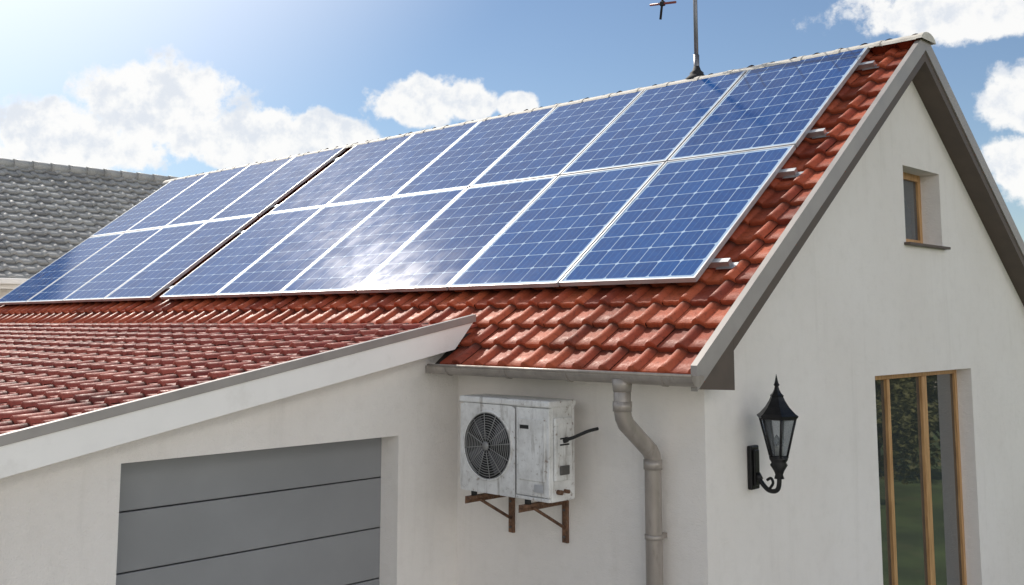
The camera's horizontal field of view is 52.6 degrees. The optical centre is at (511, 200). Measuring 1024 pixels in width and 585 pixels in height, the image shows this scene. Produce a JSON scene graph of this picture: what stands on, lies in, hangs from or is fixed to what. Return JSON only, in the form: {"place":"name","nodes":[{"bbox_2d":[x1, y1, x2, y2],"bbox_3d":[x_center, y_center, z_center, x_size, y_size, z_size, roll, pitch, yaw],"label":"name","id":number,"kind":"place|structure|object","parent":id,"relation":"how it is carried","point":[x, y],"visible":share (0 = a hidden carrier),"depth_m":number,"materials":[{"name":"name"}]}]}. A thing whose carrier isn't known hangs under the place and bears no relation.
{"place":"outdoors","nodes":[
{"label":"outdoors","id":0,"kind":"place"},
{"bbox_2d":[0,289,12,297],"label":"walls","id":1,"kind":"structure","parent":0,"point":[3,292],"depth_m":17.48,"materials":[{"name":"white paint"}]},
{"bbox_2d":[1,173,158,262],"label":"deck","id":2,"kind":"structure","parent":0,"point":[59,213],"depth_m":20.61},
{"bbox_2d":[0,158,14,166],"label":"ridge tile","id":3,"kind":"object","parent":2,"relation":"on","point":[7,162],"visible":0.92,"depth_m":21.13,"materials":[{"name":"grey concrete"}]},
{"bbox_2d":[0,284,18,288],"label":"fascia","id":4,"kind":"structure","parent":2,"relation":"attached to","point":[6,286],"depth_m":17.23,"materials":[{"name":"white paint"}]},
{"bbox_2d":[13,159,33,168],"bbox_3d":[-10.116,-0.731,21.431,0.220,0.220,0.405,-6,-9,44],"label":"ridge tile","id":5,"kind":"object","parent":2,"relation":"on","point":[23,164],"visible":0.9,"depth_m":21.36,"materials":[{"name":"grey concrete"}]},
{"bbox_2d":[32,161,51,170],"bbox_3d":[-9.851,-0.699,21.702,0.220,0.220,0.405,-6,-9,44],"label":"ridge tile","id":6,"kind":"object","parent":2,"relation":"on","point":[42,165],"visible":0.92,"depth_m":21.62,"materials":[{"name":"grey concrete"}]},
{"bbox_2d":[50,163,69,172],"bbox_3d":[-9.588,-0.666,21.974,0.220,0.220,0.405,-6,-9,44],"label":"ridge tile","id":7,"kind":"object","parent":2,"relation":"on","point":[62,168],"visible":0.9,"depth_m":21.90,"materials":[{"name":"grey concrete"}]},
{"bbox_2d":[68,165,87,173],"bbox_3d":[-9.324,-0.634,22.245,0.220,0.220,0.405,-6,-9,44],"label":"ridge tile","id":8,"kind":"object","parent":2,"relation":"on","point":[77,169],"visible":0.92,"depth_m":22.17,"materials":[{"name":"grey concrete"}]},
{"bbox_2d":[0,164,168,278],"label":"roof tiles","id":9,"kind":"object","parent":2,"relation":"attached to","point":[52,232],"visible":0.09,"depth_m":20.22,"materials":[{"name":"grey concrete"}]},
{"bbox_2d":[0,278,27,284],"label":"gutter","id":10,"kind":"object","parent":9,"relation":"attached to","point":[15,281],"depth_m":17.16,"materials":[{"name":"white paint"}]},
{"bbox_2d":[86,167,104,175],"bbox_3d":[-9.060,-0.602,22.516,0.220,0.220,0.405,-6,-9,44],"label":"ridge tile","id":11,"kind":"object","parent":2,"relation":"on","point":[94,171],"visible":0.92,"depth_m":22.44,"materials":[{"name":"grey concrete"}]},
{"bbox_2d":[104,169,121,177],"bbox_3d":[-8.796,-0.570,22.788,0.220,0.220,0.405,-6,-9,44],"label":"ridge tile","id":12,"kind":"object","parent":2,"relation":"on","point":[114,173],"visible":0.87,"depth_m":22.71,"materials":[{"name":"grey concrete"}]},
{"bbox_2d":[120,170,137,179],"bbox_3d":[-8.532,-0.538,23.059,0.220,0.220,0.405,-6,-9,44],"label":"ridge tile","id":13,"kind":"object","parent":2,"relation":"on","point":[127,175],"visible":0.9,"depth_m":22.98,"materials":[{"name":"grey concrete"}]},
{"bbox_2d":[136,172,153,181],"bbox_3d":[-8.268,-0.505,23.331,0.220,0.220,0.405,-6,-9,44],"label":"ridge tile","id":14,"kind":"object","parent":2,"relation":"on","point":[144,176],"visible":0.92,"depth_m":23.25,"materials":[{"name":"grey concrete"}]},
{"bbox_2d":[152,174,169,182],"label":"ridge tile","id":15,"kind":"object","parent":2,"relation":"on","point":[161,178],"visible":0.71,"depth_m":23.51,"materials":[{"name":"grey concrete"}]},
{"bbox_2d":[0,352,457,584],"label":"garage wall","id":16,"kind":"structure","parent":0,"point":[59,521],"depth_m":7.00,"materials":[{"name":"white paint"}]},
{"bbox_2d":[0,332,469,423],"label":"garage roof deck","id":17,"kind":"structure","parent":16,"relation":"on","point":[467,334],"depth_m":8.15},
{"bbox_2d":[0,323,431,433],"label":"garage roof tiles","id":18,"kind":"object","parent":17,"relation":"attached to","point":[175,347],"visible":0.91,"depth_m":8.19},
{"bbox_2d":[0,323,471,478],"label":"garage fascia","id":19,"kind":"structure","parent":16,"relation":"attached to","point":[40,451],"depth_m":6.32,"materials":[{"name":"white paint"}]},
{"bbox_2d":[0,314,475,446],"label":"garage verge trim","id":20,"kind":"structure","parent":19,"relation":"attached to","point":[19,435],"depth_m":6.34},
{"bbox_2d":[121,477,375,511],"bbox_3d":[-1.749,2.771,6.846,0.025,2.490,2.300,-6,-9,44],"label":"garage door back","id":21,"kind":"structure","parent":16,"relation":"in","point":[241,495],"depth_m":6.87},
{"bbox_2d":[116,527,379,584],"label":"garage door section","id":22,"kind":"object","parent":21,"relation":"attached to","point":[346,558],"visible":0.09,"depth_m":7.03,"materials":[{"name":"grey metal"}]},
{"bbox_2d":[116,477,380,573],"bbox_3d":[-1.720,2.137,6.893,0.045,0.352,2.260,-6,-9,44],"label":"garage door section","id":23,"kind":"object","parent":21,"relation":"attached to","point":[162,535],"visible":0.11,"depth_m":6.81,"materials":[{"name":"grey metal"}]},
{"bbox_2d":[119,437,381,511],"bbox_3d":[-1.720,1.779,6.936,0.045,0.352,2.260,-6,-9,44],"label":"garage door section","id":24,"kind":"object","parent":21,"relation":"attached to","point":[155,483],"visible":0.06,"depth_m":6.85,"materials":[{"name":"grey metal"}]},
{"bbox_2d":[347,578,379,584],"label":"garage door section","id":25,"kind":"object","parent":21,"relation":"attached to","point":[375,581],"depth_m":7.51,"materials":[{"name":"grey metal"}]},
{"bbox_2d":[36,323,476,328],"bbox_3d":[-4.191,1.412,11.698,10.800,0.046,0.141,-6,-9,44],"label":"garage top flashing","id":26,"kind":"object","parent":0,"point":[473,325],"visible":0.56,"depth_m":8.59,"materials":[{"name":"grey metal"}]},
{"bbox_2d":[0,0,1023,241],"label":"sky","id":27,"kind":"structure","parent":0,"point":[176,88],"materials":[{"name":"blue"}]},
{"bbox_2d":[884,379,897,584],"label":"french window mullion","id":28,"kind":"object","parent":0,"point":[893,547],"visible":0.67,"depth_m":8.55},
{"bbox_2d":[919,376,935,584],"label":"french window mullion","id":29,"kind":"object","parent":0,"point":[927,482],"visible":0.75,"depth_m":9.06},
{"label":"lawn","id":30,"kind":"structure","parent":0,"visible":0},
{"bbox_2d":[457,375,707,584],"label":"eave wall","id":31,"kind":"structure","parent":30,"relation":"on","point":[606,545],"depth_m":6.97,"materials":[{"name":"white paint"}]},
{"bbox_2d":[425,365,430,372],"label":"eave fascia","id":32,"kind":"structure","parent":31,"relation":"attached to","point":[426,369],"depth_m":7.77,"materials":[{"name":"white paint"}]},
{"bbox_2d":[0,70,867,368],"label":"roof deck front","id":33,"kind":"structure","parent":31,"relation":"on","point":[446,354],"depth_m":7.93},
{"bbox_2d":[0,150,511,346],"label":"roof tiles front","id":34,"kind":"object","parent":33,"relation":"attached to","point":[371,306],"visible":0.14,"depth_m":10.30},
{"bbox_2d":[0,146,348,304],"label":"solar panel array","id":35,"kind":"object","parent":34,"relation":"attached to","point":[159,241],"visible":0.89,"depth_m":14.61,"materials":[{"name":"glass"}]},
{"bbox_2d":[440,41,929,381],"bbox_3d":[1.556,-0.082,8.373,2.300,2.845,3.687,-6,-9,44],"label":"roof tiles front","id":36,"kind":"object","parent":33,"relation":"on","point":[607,311],"visible":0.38,"depth_m":7.33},
{"bbox_2d":[460,394,598,542],"bbox_3d":[0.153,1.853,7.092,1.098,0.990,0.459,-6,-9,44],"label":"air conditioner outdoor unit","id":37,"kind":"object","parent":31,"relation":"attached to","point":[514,446],"visible":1,"depth_m":6.99,"materials":[{"name":"white metal"}]},
{"bbox_2d":[428,366,703,386],"bbox_3d":[0.258,1.151,6.830,2.300,0.066,0.132,-6,-9,44],"label":"gutter","id":38,"kind":"object","parent":31,"relation":"attached to","point":[695,381],"visible":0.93,"depth_m":6.62,"materials":[{"name":"beige metal"}]},
{"bbox_2d":[501,369,511,378],"bbox_3d":[-0.016,1.185,7.091,0.024,0.070,0.140,-6,-9,44],"label":"gutter bracket","id":39,"kind":"object","parent":38,"relation":"attached to","point":[503,373],"visible":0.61,"depth_m":7.05,"materials":[{"name":"grey metal"}]},
{"bbox_2d":[427,364,691,377],"bbox_3d":[0.212,1.110,6.787,2.300,0.019,0.020,-6,-9,44],"label":"gutter bead","id":40,"kind":"object","parent":38,"relation":"attached to","point":[574,371],"visible":1,"depth_m":6.64,"materials":[{"name":"grey metal"}]},
{"bbox_2d":[612,379,631,391],"bbox_3d":[0.682,1.144,6.418,0.132,0.080,0.132,-6,-9,44],"label":"gutter outlet","id":41,"kind":"object","parent":38,"relation":"attached to","point":[619,385],"visible":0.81,"depth_m":6.36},
{"bbox_2d":[562,372,573,381],"bbox_3d":[0.380,1.141,6.712,0.024,0.070,0.140,-6,-9,44],"label":"gutter bracket","id":42,"kind":"object","parent":31,"relation":"attached to","point":[564,376],"visible":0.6,"depth_m":6.67,"materials":[{"name":"grey metal"}]},
{"bbox_2d":[189,33,1007,222],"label":"roof tiles","id":43,"kind":"object","parent":31,"relation":"on","point":[903,45],"visible":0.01,"depth_m":9.19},
{"bbox_2d":[304,149,323,154],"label":"ridge cap","id":44,"kind":"object","parent":43,"relation":"on","point":[313,152],"visible":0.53,"depth_m":15.01,"materials":[{"name":"tile"}]},
{"bbox_2d":[319,146,339,151],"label":"ridge cap","id":45,"kind":"object","parent":43,"relation":"on","point":[328,149],"visible":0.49,"depth_m":14.75,"materials":[{"name":"tile"}]},
{"bbox_2d":[335,143,354,148],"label":"ridge cap","id":46,"kind":"object","parent":43,"relation":"on","point":[346,146],"visible":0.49,"depth_m":14.46,"materials":[{"name":"tile"}]},
{"bbox_2d":[349,140,370,147],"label":"ridge cap","id":47,"kind":"object","parent":43,"relation":"on","point":[360,143],"visible":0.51,"depth_m":14.24,"materials":[{"name":"tile"}]},
{"bbox_2d":[368,136,390,142],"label":"ridge cap","id":48,"kind":"object","parent":43,"relation":"on","point":[381,139],"visible":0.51,"depth_m":13.96,"materials":[{"name":"tile"}]},
{"bbox_2d":[386,133,406,139],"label":"ridge cap","id":49,"kind":"object","parent":43,"relation":"on","point":[396,136],"visible":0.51,"depth_m":13.71,"materials":[{"name":"tile"}]},
{"bbox_2d":[404,129,426,135],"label":"ridge cap","id":50,"kind":"object","parent":43,"relation":"on","point":[417,132],"visible":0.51,"depth_m":13.44,"materials":[{"name":"tile"}]},
{"bbox_2d":[424,126,444,131],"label":"ridge cap","id":51,"kind":"object","parent":43,"relation":"on","point":[437,128],"visible":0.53,"depth_m":13.18,"materials":[{"name":"tile"}]},
{"bbox_2d":[443,121,467,128],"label":"ridge cap","id":52,"kind":"object","parent":43,"relation":"on","point":[460,124],"visible":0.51,"depth_m":12.91,"materials":[{"name":"tile"}]},
{"bbox_2d":[465,117,488,123],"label":"ridge cap","id":53,"kind":"object","parent":43,"relation":"on","point":[480,120],"visible":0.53,"depth_m":12.65,"materials":[{"name":"tile"}]},
{"bbox_2d":[486,112,513,119],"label":"ridge cap","id":54,"kind":"object","parent":43,"relation":"on","point":[500,116],"visible":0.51,"depth_m":12.39,"materials":[{"name":"tile"}]},
{"bbox_2d":[160,47,879,298],"bbox_3d":[-0.405,-0.125,10.602,7.630,2.201,2.861,-6,-9,44],"label":"solar panel array","id":55,"kind":"object","parent":43,"relation":"attached to","point":[668,184],"visible":1,"depth_m":9.58,"materials":[{"name":"glass"}]},
{"bbox_2d":[508,108,535,115],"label":"ridge cap","id":56,"kind":"object","parent":43,"relation":"on","point":[521,112],"visible":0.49,"depth_m":12.13,"materials":[{"name":"tile"}]},
{"bbox_2d":[532,103,560,110],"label":"ridge cap","id":57,"kind":"object","parent":43,"relation":"on","point":[547,107],"visible":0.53,"depth_m":11.86,"materials":[{"name":"tile"}]},
{"bbox_2d":[556,98,584,106],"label":"ridge cap","id":58,"kind":"object","parent":43,"relation":"on","point":[570,103],"visible":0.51,"depth_m":11.60,"materials":[{"name":"tile"}]},
{"bbox_2d":[582,93,612,101],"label":"ridge cap","id":59,"kind":"object","parent":43,"relation":"on","point":[596,98],"visible":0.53,"depth_m":11.34,"materials":[{"name":"tile"}]},
{"bbox_2d":[609,87,642,96],"bbox_3d":[1.269,-1.147,11.194,0.410,0.079,0.307,-6,-9,44],"label":"ridge cap","id":60,"kind":"object","parent":43,"relation":"on","point":[624,92],"visible":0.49,"depth_m":11.08,"materials":[{"name":"tile"}]},
{"bbox_2d":[637,82,669,91],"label":"ridge cap","id":61,"kind":"object","parent":43,"relation":"on","point":[654,86],"visible":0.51,"depth_m":10.82,"materials":[{"name":"tile"}]},
{"bbox_2d":[650,0,704,79],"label":"tv antenna","id":62,"kind":"object","parent":43,"relation":"on","point":[696,71],"visible":0.81,"depth_m":10.63,"materials":[{"name":"grey metal"}]},
{"bbox_2d":[666,76,699,85],"bbox_3d":[1.815,-1.209,10.669,0.410,0.079,0.307,-6,-9,44],"label":"ridge cap","id":63,"kind":"object","parent":43,"relation":"on","point":[682,81],"visible":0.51,"depth_m":10.57,"materials":[{"name":"tile"}]},
{"bbox_2d":[698,69,734,79],"bbox_3d":[2.089,-1.240,10.407,0.410,0.079,0.307,-6,-9,44],"label":"ridge cap","id":64,"kind":"object","parent":43,"relation":"on","point":[716,74],"visible":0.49,"depth_m":10.29,"materials":[{"name":"tile"}]},
{"bbox_2d":[730,63,766,73],"bbox_3d":[2.362,-1.272,10.145,0.410,0.079,0.307,-6,-9,44],"label":"ridge cap","id":65,"kind":"object","parent":43,"relation":"on","point":[750,68],"visible":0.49,"depth_m":10.03,"materials":[{"name":"tile"}]},
{"bbox_2d":[765,55,805,66],"bbox_3d":[2.635,-1.303,9.883,0.410,0.079,0.307,-6,-9,44],"label":"ridge cap","id":66,"kind":"object","parent":43,"relation":"on","point":[784,61],"visible":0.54,"depth_m":9.77,"materials":[{"name":"tile"}]},
{"bbox_2d":[801,48,841,59],"bbox_3d":[2.909,-1.334,9.621,0.410,0.079,0.307,-6,-9,44],"label":"ridge cap","id":67,"kind":"object","parent":43,"relation":"on","point":[836,51],"visible":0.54,"depth_m":9.51,"materials":[{"name":"tile"}]},
{"bbox_2d":[839,40,883,52],"bbox_3d":[3.182,-1.365,9.359,0.410,0.079,0.307,-6,-9,44],"label":"ridge cap","id":68,"kind":"object","parent":43,"relation":"on","point":[871,45],"visible":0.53,"depth_m":9.24,"materials":[{"name":"tile"}]},
{"bbox_2d":[876,32,935,46],"bbox_3d":[3.455,-1.396,9.096,0.410,0.079,0.307,-6,-9,44],"label":"ridge cap","id":69,"kind":"object","parent":43,"relation":"on","point":[928,36],"visible":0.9,"depth_m":8.98,"materials":[{"name":"tile"}]},
{"bbox_2d":[912,65,1023,305],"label":"verge soffit","id":70,"kind":"structure","parent":43,"relation":"attached to","point":[935,109],"depth_m":9.76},
{"bbox_2d":[613,392,662,584],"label":"downpipe","id":71,"kind":"object","parent":31,"relation":"attached to","point":[637,436],"visible":0.92,"depth_m":6.48,"materials":[{"name":"beige metal"}]},
{"bbox_2d":[613,401,631,411],"bbox_3d":[0.682,1.273,6.402,0.120,0.060,0.120,-6,-9,44],"label":"downpipe collar","id":72,"kind":"object","parent":71,"relation":"attached to","point":[622,406],"visible":0.92,"depth_m":6.35,"materials":[{"name":"grey metal"}]},
{"bbox_2d":[643,459,661,470],"bbox_3d":[0.894,1.676,6.575,0.120,0.060,0.120,-6,-9,44],"label":"downpipe collar","id":73,"kind":"object","parent":71,"relation":"attached to","point":[652,465],"visible":0.91,"depth_m":6.53,"materials":[{"name":"grey metal"}]},
{"bbox_2d":[645,534,662,540],"bbox_3d":[0.894,2.118,6.523,0.118,0.030,0.118,-6,-9,44],"label":"downpipe clip ring","id":74,"kind":"object","parent":31,"relation":"attached to","point":[653,538],"visible":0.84,"depth_m":6.47,"materials":[{"name":"grey metal"}]},
{"bbox_2d":[657,376,668,386],"bbox_3d":[0.919,1.079,6.194,0.024,0.070,0.140,-6,-9,44],"label":"gutter bracket","id":75,"kind":"object","parent":31,"relation":"attached to","point":[660,381],"visible":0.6,"depth_m":6.15,"materials":[{"name":"grey metal"}]},
{"bbox_2d":[700,338,734,389],"bbox_3d":[1.225,0.988,6.279,0.038,0.336,0.390,-6,-9,44],"label":"eave box end","id":76,"kind":"object","parent":31,"relation":"attached to","point":[721,375],"visible":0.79,"depth_m":6.32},
{"bbox_2d":[704,81,1023,584],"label":"gable wall","id":77,"kind":"structure","parent":30,"relation":"on","point":[861,297],"depth_m":8.09,"materials":[{"name":"white paint"}]},
{"bbox_2d":[747,375,797,493],"bbox_3d":[1.672,1.501,6.668,0.355,0.761,0.237,-4,-8,32],"label":"wall lantern","id":78,"kind":"object","parent":77,"relation":"attached to","point":[777,416],"depth_m":6.60,"materials":[{"name":"black metal"}]},
{"bbox_2d":[734,52,1023,349],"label":"verge board","id":79,"kind":"object","parent":77,"relation":"attached to","point":[784,267],"visible":0.87,"depth_m":8.40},
{"bbox_2d":[691,38,1023,391],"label":"verge trim","id":80,"kind":"structure","parent":79,"relation":"attached to","point":[709,355],"depth_m":7.46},
{"bbox_2d":[903,172,917,181],"bbox_3d":[3.481,-0.230,9.311,0.046,0.070,0.680,-6,-9,44],"label":"window frame top","id":81,"kind":"object","parent":77,"relation":"attached to","point":[910,177],"depth_m":9.42,"materials":[{"name":"brown wood"}]},
{"bbox_2d":[906,239,919,242],"bbox_3d":[3.481,0.376,9.239,0.046,0.070,0.680,-6,-9,44],"label":"window frame bottom","id":82,"kind":"object","parent":77,"relation":"attached to","point":[911,240],"depth_m":9.34,"materials":[{"name":"brown wood"}]},
{"bbox_2d":[903,180,917,239],"bbox_3d":[3.480,0.073,9.277,0.006,0.610,0.750,-6,-9,44],"label":"window glass","id":83,"kind":"object","parent":82,"relation":"on","point":[911,228],"visible":0.21,"depth_m":9.42,"materials":[{"name":"grey glass"}]},
{"bbox_2d":[875,370,953,379],"bbox_3d":[3.451,1.505,9.016,0.046,0.065,1.920,-6,-9,44],"label":"french window frame top","id":84,"kind":"object","parent":77,"relation":"in","point":[894,376],"visible":0.26,"depth_m":9.03,"materials":[{"name":"brown wood"}]},
{"bbox_2d":[875,374,961,584],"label":"french window glass","id":85,"kind":"object","parent":77,"relation":"attached to","point":[908,486],"visible":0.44,"depth_m":8.97,"materials":[{"name":"clear glass"}]},
{"bbox_2d":[915,176,922,242],"bbox_3d":[3.742,0.105,9.543,0.050,0.680,0.070,-6,-9,44],"label":"window frame","id":86,"kind":"object","parent":77,"relation":"attached to","point":[919,212],"visible":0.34,"depth_m":9.51,"materials":[{"name":"brown wood"}]},
{"bbox_2d":[904,242,950,249],"bbox_3d":[3.587,0.406,9.140,0.225,0.022,0.870,-6,-9,44],"label":"window sill","id":87,"kind":"structure","parent":77,"relation":"attached to","point":[927,245],"depth_m":9.01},
{"bbox_2d":[952,369,966,584],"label":"french window frame","id":88,"kind":"object","parent":77,"relation":"attached to","point":[959,480],"visible":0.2,"depth_m":9.58,"materials":[{"name":"brown wood"}]}
]}

